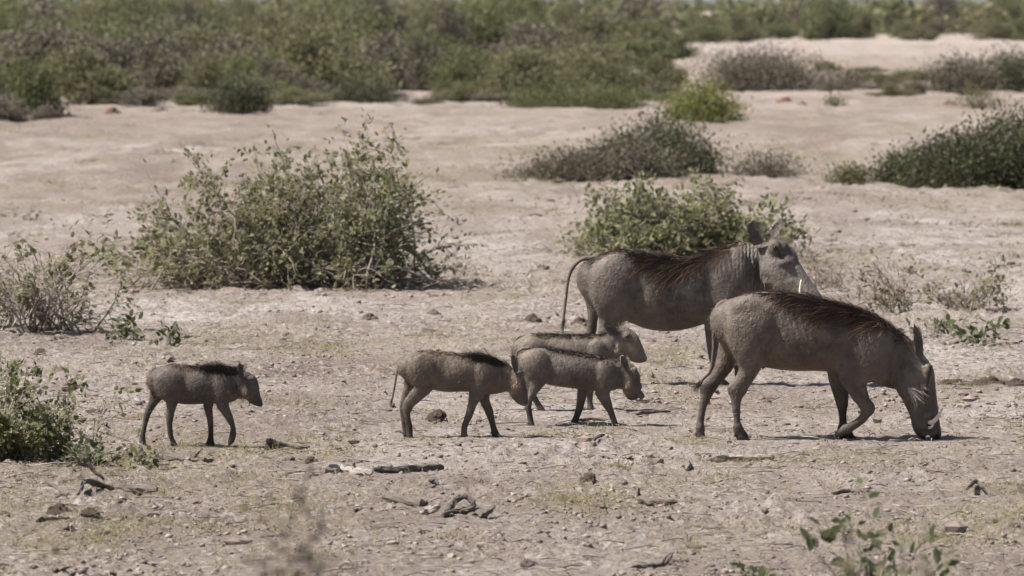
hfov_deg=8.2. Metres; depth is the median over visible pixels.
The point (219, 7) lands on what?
bush
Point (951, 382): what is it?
clod
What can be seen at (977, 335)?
seedling
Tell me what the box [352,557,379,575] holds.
dry weed
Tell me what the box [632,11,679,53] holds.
bush
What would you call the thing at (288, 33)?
bush
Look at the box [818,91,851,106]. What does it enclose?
bush
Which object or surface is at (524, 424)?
twig litter
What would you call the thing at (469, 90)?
bush
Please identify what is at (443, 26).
bush
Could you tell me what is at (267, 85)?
bush
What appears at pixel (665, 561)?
stick
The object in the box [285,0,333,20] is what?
bush
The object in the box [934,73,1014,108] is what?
bush
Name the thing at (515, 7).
bush
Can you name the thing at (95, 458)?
seedling
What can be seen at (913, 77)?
bush
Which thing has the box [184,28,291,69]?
bush
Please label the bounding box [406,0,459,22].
bush
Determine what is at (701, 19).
bush
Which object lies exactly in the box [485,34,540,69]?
bush
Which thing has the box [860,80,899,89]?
bush
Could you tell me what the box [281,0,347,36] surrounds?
bush
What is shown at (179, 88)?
bush
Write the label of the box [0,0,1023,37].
bushland
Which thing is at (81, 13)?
bush
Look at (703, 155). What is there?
bush
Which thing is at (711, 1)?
hills
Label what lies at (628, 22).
bush
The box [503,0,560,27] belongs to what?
bush
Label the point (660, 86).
bush
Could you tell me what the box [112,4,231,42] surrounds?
bush
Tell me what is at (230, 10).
bush
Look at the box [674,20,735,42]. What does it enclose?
bush
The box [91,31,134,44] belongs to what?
bush
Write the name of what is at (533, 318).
clod
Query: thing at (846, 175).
bush
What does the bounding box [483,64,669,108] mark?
bush
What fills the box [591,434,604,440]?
stick
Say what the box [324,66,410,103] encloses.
bush
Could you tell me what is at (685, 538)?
stick
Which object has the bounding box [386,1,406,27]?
bush
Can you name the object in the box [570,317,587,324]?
clod
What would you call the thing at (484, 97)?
bush
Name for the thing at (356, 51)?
bush
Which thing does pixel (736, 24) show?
bush
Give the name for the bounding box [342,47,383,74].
bush
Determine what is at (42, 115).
bush
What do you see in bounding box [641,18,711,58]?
bush
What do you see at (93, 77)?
bush
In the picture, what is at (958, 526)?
soil clump
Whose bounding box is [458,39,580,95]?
bush
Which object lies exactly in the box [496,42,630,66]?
bush
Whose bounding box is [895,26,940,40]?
bush
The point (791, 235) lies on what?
shrub
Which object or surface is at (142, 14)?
bush
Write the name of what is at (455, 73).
bush
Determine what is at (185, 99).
bush
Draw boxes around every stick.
[36,516,69,522]
[44,478,66,495]
[76,479,157,494]
[79,514,122,519]
[80,455,104,479]
[160,448,213,462]
[265,438,309,448]
[321,462,372,475]
[353,507,373,512]
[372,463,443,473]
[381,493,428,506]
[423,502,440,514]
[441,504,495,518]
[444,493,476,512]
[578,417,607,420]
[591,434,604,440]
[631,552,673,568]
[635,410,670,415]
[635,487,677,505]
[683,532,706,548]
[707,453,774,460]
[769,493,797,500]
[831,489,859,494]
[966,479,983,489]
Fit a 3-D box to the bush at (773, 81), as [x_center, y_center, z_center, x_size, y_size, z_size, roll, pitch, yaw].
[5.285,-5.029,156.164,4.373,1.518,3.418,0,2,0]
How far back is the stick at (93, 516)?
26.70 m
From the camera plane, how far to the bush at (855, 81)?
162.72 m
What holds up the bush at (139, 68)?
on the ground at (844, 129)
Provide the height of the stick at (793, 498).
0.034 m
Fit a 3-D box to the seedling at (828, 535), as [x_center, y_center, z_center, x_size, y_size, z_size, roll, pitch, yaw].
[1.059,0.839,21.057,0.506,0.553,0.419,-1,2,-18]
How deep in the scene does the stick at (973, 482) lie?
28.15 m
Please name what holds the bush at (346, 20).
on the ground at (844, 129)
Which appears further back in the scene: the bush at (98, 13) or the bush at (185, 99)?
the bush at (98, 13)
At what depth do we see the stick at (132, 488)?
28.30 m
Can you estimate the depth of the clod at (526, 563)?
24.52 m
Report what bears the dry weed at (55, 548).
on the ground at (844, 129)
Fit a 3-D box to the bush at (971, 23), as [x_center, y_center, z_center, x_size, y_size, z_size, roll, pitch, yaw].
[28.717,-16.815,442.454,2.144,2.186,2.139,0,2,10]
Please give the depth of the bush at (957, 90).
152.56 m
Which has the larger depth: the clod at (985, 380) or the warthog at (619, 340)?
the clod at (985, 380)
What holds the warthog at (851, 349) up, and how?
on the ground at (844, 129)
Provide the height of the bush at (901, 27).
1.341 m
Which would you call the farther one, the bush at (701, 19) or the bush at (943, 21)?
the bush at (943, 21)
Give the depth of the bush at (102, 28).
177.37 m
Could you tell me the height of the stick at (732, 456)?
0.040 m
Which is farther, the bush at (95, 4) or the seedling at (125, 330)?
the bush at (95, 4)
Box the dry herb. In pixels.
[0,95,1023,290]
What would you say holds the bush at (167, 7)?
on the ground at (844, 129)
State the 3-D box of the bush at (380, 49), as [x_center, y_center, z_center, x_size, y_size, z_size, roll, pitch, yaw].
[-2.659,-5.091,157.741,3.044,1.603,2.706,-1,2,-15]
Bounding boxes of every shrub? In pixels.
[0,202,157,333]
[0,347,143,461]
[67,108,484,292]
[549,166,812,257]
[765,222,820,262]
[803,249,867,290]
[838,247,928,314]
[910,251,1021,312]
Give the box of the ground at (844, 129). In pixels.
[0,5,1023,575]
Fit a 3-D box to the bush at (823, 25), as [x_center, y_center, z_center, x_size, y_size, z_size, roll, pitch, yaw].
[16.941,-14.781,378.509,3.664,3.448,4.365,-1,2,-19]
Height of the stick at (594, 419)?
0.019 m
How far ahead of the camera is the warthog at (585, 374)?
32.80 m
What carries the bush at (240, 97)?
on the ground at (844, 129)
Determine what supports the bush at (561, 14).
on the ground at (844, 129)
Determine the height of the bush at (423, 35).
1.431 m
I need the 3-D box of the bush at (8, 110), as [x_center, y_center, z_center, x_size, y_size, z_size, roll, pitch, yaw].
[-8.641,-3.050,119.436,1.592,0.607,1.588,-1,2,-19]
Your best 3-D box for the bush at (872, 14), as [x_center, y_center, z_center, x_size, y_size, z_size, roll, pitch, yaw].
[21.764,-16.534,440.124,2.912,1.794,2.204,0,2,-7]
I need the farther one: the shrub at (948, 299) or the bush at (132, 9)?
the bush at (132, 9)
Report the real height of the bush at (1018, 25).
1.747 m
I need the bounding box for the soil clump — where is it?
[0,176,1023,575]
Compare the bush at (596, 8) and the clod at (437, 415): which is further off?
the bush at (596, 8)
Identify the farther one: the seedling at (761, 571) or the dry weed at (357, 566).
the seedling at (761, 571)
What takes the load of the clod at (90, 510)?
on the ground at (844, 129)
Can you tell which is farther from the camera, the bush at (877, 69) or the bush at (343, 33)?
the bush at (877, 69)
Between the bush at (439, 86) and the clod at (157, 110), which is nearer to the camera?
the clod at (157, 110)
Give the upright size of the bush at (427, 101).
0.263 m
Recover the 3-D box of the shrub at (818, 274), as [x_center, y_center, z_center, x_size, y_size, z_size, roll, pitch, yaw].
[2.140,-0.105,48.370,0.496,0.338,0.440,2,3,39]
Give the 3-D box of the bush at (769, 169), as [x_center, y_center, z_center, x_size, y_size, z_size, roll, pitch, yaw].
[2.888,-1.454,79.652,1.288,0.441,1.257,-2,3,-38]
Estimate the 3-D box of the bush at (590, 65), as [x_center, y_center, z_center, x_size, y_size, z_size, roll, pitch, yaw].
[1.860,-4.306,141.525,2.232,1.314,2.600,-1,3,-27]
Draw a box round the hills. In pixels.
[12,0,996,4]
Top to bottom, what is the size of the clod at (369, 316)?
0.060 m
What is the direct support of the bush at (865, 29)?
on the ground at (844, 129)
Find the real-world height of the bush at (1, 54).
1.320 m
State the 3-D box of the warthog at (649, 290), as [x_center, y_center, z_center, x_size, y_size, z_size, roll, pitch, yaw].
[0.900,0.073,36.332,1.379,0.876,0.588,0,2,0]
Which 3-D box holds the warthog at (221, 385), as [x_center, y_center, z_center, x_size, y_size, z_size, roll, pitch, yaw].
[-1.371,0.501,31.313,0.548,0.409,0.239,0,2,0]
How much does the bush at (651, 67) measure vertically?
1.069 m
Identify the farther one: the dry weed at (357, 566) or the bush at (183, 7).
the bush at (183, 7)
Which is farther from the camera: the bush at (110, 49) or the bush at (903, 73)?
the bush at (903, 73)
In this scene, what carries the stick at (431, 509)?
on the ground at (844, 129)
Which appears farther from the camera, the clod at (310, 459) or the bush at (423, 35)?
the bush at (423, 35)
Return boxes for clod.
[33,348,46,355]
[45,503,71,514]
[61,380,84,391]
[79,507,99,515]
[104,106,120,113]
[148,107,172,112]
[264,439,279,449]
[305,456,317,463]
[361,312,377,320]
[426,308,440,314]
[426,409,447,422]
[519,313,541,322]
[520,559,537,567]
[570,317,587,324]
[579,473,596,485]
[776,96,792,102]
[937,379,964,385]
[944,101,954,104]
[968,376,1004,385]
[1005,378,1023,385]
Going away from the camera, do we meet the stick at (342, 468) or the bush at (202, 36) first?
the stick at (342, 468)
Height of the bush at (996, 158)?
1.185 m
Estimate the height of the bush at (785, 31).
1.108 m
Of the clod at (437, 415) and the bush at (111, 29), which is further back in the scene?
the bush at (111, 29)
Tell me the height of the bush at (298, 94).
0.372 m
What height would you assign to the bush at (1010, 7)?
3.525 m
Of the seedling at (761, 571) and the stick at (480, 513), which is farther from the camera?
the stick at (480, 513)
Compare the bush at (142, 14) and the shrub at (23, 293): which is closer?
the shrub at (23, 293)
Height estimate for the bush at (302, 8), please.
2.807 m
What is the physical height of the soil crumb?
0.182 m
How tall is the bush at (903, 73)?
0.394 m
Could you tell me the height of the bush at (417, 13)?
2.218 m
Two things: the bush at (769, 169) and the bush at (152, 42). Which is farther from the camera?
the bush at (152, 42)
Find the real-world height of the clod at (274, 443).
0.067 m
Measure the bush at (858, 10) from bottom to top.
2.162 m
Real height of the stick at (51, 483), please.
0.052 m
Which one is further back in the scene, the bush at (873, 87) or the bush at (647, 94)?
the bush at (873, 87)
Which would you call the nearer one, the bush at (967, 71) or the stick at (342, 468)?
the stick at (342, 468)
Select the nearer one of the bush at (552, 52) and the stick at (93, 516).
the stick at (93, 516)
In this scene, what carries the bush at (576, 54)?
on the ground at (844, 129)
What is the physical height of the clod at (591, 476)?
0.069 m
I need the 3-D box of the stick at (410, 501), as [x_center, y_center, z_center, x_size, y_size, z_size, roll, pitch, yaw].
[-0.434,0.821,27.698,0.062,0.041,0.504,-1,2,-21]
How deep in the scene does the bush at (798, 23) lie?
410.46 m
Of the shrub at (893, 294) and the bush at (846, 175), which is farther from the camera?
the bush at (846, 175)
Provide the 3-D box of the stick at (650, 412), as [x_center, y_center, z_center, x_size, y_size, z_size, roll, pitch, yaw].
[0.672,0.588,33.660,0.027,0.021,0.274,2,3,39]
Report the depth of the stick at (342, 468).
29.38 m
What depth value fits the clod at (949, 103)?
135.39 m
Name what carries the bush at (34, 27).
on the ground at (844, 129)
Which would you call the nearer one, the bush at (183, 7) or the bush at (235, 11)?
the bush at (183, 7)
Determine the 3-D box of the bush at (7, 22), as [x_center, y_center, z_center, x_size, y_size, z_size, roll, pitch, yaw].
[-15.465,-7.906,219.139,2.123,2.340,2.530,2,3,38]
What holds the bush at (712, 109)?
on the ground at (844, 129)
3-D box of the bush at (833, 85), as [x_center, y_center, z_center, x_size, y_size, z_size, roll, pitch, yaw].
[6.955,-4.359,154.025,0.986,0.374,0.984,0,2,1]
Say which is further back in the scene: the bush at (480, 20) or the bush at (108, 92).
the bush at (480, 20)
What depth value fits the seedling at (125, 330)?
41.19 m
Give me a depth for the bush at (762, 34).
370.86 m
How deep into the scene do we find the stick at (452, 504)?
27.04 m
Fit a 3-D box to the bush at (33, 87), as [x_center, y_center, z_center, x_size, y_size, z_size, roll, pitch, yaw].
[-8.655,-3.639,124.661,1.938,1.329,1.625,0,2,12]
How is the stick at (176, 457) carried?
on the ground at (844, 129)
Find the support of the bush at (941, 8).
on the ground at (844, 129)
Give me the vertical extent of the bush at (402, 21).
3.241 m
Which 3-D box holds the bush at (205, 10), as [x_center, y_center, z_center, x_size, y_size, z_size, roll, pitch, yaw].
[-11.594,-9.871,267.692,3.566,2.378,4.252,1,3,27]
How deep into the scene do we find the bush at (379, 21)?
244.68 m
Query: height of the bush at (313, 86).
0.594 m
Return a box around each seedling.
[57,434,123,466]
[95,311,145,340]
[122,429,165,468]
[149,321,194,346]
[730,556,783,575]
[797,477,960,575]
[898,312,963,337]
[945,314,1009,345]
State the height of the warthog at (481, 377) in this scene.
0.432 m
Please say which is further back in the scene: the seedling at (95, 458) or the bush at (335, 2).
the bush at (335, 2)
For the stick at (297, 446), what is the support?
on the ground at (844, 129)
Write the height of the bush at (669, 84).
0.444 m
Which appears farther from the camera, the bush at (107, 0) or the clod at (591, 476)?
the bush at (107, 0)
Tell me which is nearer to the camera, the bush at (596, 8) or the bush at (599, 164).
the bush at (599, 164)
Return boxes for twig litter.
[0,232,1023,575]
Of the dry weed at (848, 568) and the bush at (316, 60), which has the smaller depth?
the dry weed at (848, 568)
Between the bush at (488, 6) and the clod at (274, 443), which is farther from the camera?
the bush at (488, 6)
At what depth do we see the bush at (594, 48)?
174.11 m
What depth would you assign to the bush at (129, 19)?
243.02 m
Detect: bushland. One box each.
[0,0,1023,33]
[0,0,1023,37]
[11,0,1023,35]
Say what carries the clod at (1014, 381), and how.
on the ground at (844, 129)
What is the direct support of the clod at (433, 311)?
on the ground at (844, 129)
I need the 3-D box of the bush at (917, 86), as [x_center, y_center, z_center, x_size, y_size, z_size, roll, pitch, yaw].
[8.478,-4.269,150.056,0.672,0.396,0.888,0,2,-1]
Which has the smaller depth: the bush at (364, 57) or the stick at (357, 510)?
the stick at (357, 510)
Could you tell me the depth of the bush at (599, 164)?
78.86 m
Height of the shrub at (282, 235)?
1.371 m
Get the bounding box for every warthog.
[139,358,262,446]
[387,346,527,436]
[509,319,646,409]
[515,345,644,426]
[558,219,820,384]
[690,283,942,440]
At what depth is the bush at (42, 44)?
149.84 m
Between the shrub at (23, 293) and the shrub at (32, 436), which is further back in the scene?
the shrub at (23, 293)
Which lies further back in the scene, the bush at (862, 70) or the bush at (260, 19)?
the bush at (260, 19)
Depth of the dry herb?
65.30 m
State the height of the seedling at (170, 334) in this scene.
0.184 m
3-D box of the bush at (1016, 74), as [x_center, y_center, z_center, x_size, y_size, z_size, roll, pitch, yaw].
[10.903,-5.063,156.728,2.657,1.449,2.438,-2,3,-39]
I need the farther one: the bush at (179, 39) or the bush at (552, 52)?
the bush at (179, 39)
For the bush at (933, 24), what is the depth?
386.82 m
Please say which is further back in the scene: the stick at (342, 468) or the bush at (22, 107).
the bush at (22, 107)
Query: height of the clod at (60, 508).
0.058 m
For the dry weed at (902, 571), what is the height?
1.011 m
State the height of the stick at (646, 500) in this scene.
0.064 m
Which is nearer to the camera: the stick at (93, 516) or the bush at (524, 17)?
the stick at (93, 516)
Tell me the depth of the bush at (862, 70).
188.83 m
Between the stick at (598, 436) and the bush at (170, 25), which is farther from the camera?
the bush at (170, 25)
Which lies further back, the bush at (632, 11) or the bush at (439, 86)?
the bush at (632, 11)
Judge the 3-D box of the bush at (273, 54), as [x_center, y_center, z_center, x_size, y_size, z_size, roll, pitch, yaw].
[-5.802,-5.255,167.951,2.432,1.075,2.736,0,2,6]
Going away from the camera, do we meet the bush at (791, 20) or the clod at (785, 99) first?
the clod at (785, 99)
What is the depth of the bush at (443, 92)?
142.03 m
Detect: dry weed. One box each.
[42,516,57,575]
[240,462,366,575]
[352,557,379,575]
[831,532,872,575]
[877,518,934,575]
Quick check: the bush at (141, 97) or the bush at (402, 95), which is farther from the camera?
the bush at (402, 95)
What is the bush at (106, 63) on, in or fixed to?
on the ground at (844, 129)
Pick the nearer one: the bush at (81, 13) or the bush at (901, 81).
the bush at (901, 81)
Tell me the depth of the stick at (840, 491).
28.32 m
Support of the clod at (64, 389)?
on the ground at (844, 129)
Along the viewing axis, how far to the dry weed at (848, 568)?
10.53 m
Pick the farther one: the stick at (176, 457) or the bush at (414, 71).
the bush at (414, 71)
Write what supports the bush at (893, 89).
on the ground at (844, 129)
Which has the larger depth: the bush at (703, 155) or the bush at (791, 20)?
the bush at (791, 20)
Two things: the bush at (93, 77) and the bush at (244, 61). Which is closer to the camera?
the bush at (93, 77)
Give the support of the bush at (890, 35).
on the ground at (844, 129)
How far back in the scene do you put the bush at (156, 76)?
142.85 m
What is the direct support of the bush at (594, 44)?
on the ground at (844, 129)
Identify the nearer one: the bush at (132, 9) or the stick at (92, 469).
the stick at (92, 469)
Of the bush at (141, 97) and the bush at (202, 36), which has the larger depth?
the bush at (202, 36)
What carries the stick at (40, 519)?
on the ground at (844, 129)
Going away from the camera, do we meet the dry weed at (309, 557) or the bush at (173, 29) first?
the dry weed at (309, 557)
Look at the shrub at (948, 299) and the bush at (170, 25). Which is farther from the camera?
the bush at (170, 25)
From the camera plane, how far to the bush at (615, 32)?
229.26 m
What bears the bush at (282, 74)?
on the ground at (844, 129)
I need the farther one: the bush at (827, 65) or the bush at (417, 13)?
the bush at (417, 13)
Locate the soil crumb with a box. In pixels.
[0,184,1023,575]
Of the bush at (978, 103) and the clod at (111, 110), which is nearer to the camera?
the clod at (111, 110)
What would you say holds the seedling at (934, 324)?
on the ground at (844, 129)
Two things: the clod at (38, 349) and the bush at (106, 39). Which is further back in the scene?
the bush at (106, 39)
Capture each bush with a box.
[0,2,40,33]
[0,14,73,44]
[0,16,106,92]
[0,23,29,49]
[0,39,21,61]
[0,43,79,114]
[0,91,38,121]
[1,88,30,116]
[3,44,141,85]
[11,13,156,72]
[26,8,80,30]
[28,34,143,104]
[30,104,66,120]
[63,2,114,38]
[63,3,209,56]
[64,0,108,31]
[66,21,136,43]
[73,0,175,29]
[83,0,113,11]
[84,0,139,8]
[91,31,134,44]
[92,86,123,103]
[95,16,183,71]
[107,86,176,105]
[108,1,149,30]
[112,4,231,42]
[117,36,197,99]
[126,6,231,49]
[129,45,198,74]
[140,11,217,39]
[144,0,184,21]
[149,84,225,100]
[154,24,227,63]
[162,0,245,42]
[163,87,213,104]
[166,0,213,33]
[167,45,237,91]
[178,20,276,60]
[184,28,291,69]
[188,61,294,113]
[199,0,228,32]
[201,41,285,88]
[213,0,270,30]
[214,2,291,45]
[220,45,293,72]
[223,13,404,96]
[225,0,260,34]
[230,73,294,92]
[241,54,310,89]
[246,11,350,56]
[253,81,278,104]
[259,86,335,104]
[265,18,416,63]
[267,3,392,49]
[270,0,412,51]
[279,76,337,102]
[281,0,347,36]
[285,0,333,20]
[294,0,331,13]
[323,0,351,10]
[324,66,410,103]
[332,30,406,59]
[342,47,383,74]
[344,22,423,90]
[347,0,415,36]
[374,91,412,98]
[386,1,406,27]
[393,28,455,90]
[399,23,474,70]
[403,0,459,53]
[405,1,458,31]
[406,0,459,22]
[407,93,450,104]
[414,37,502,93]
[415,0,481,66]
[418,87,477,101]
[426,73,456,96]
[429,0,521,55]
[445,79,476,101]
[456,0,516,16]
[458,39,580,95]
[464,12,579,71]
[465,91,542,102]
[476,38,625,89]
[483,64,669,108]
[485,0,553,22]
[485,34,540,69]
[493,117,709,180]
[494,4,565,37]
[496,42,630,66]
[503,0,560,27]
[528,45,614,68]
[533,27,597,54]
[540,7,652,48]
[548,0,585,29]
[549,39,659,97]
[552,90,741,177]
[553,5,647,48]
[554,31,631,64]
[554,32,643,73]
[572,0,611,19]
[589,31,694,67]
[595,0,650,26]
[614,89,682,100]
[618,15,637,31]
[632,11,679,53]
[632,48,692,93]
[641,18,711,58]
[642,65,759,122]
[644,79,679,99]
[661,79,679,91]
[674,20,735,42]
[678,8,722,39]
[678,25,852,91]
[713,139,833,177]
[716,19,766,40]
[725,7,763,41]
[758,19,801,38]
[778,13,795,25]
[791,17,809,36]
[799,0,866,40]
[802,58,884,89]
[809,59,841,70]
[814,79,853,91]
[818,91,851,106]
[822,160,874,184]
[843,68,872,78]
[847,3,875,33]
[849,5,880,38]
[850,11,883,33]
[854,66,890,71]
[854,70,899,82]
[856,139,930,187]
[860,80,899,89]
[861,81,921,96]
[872,74,904,83]
[884,17,919,37]
[885,68,922,79]
[888,16,916,38]
[888,79,1023,188]
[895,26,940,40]
[895,68,942,81]
[896,44,1023,93]
[900,78,929,94]
[915,16,945,38]
[917,0,967,31]
[929,16,961,33]
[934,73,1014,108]
[953,88,989,94]
[957,1,987,33]
[961,17,1015,39]
[970,0,1023,24]
[976,36,1023,90]
[1001,12,1023,40]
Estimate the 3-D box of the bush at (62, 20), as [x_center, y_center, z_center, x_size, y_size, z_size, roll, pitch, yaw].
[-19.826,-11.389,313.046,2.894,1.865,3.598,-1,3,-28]
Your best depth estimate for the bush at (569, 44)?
192.33 m
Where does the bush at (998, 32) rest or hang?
on the ground at (844, 129)
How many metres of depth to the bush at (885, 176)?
76.64 m
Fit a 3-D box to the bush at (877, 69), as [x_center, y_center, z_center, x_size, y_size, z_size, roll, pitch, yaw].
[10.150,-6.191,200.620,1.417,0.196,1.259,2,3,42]
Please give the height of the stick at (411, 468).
0.043 m
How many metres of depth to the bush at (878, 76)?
177.30 m
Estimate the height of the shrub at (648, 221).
0.832 m
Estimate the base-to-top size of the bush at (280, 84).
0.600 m
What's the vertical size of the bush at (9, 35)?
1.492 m
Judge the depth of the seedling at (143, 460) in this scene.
29.85 m
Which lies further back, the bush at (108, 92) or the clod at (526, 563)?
the bush at (108, 92)
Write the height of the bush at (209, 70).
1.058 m
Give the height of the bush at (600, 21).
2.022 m
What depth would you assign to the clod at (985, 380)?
36.44 m
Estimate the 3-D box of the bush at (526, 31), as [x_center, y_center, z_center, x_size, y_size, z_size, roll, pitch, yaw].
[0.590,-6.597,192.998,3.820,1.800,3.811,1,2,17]
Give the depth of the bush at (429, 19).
237.32 m
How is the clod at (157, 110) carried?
on the ground at (844, 129)
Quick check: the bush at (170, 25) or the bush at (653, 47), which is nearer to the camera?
the bush at (170, 25)

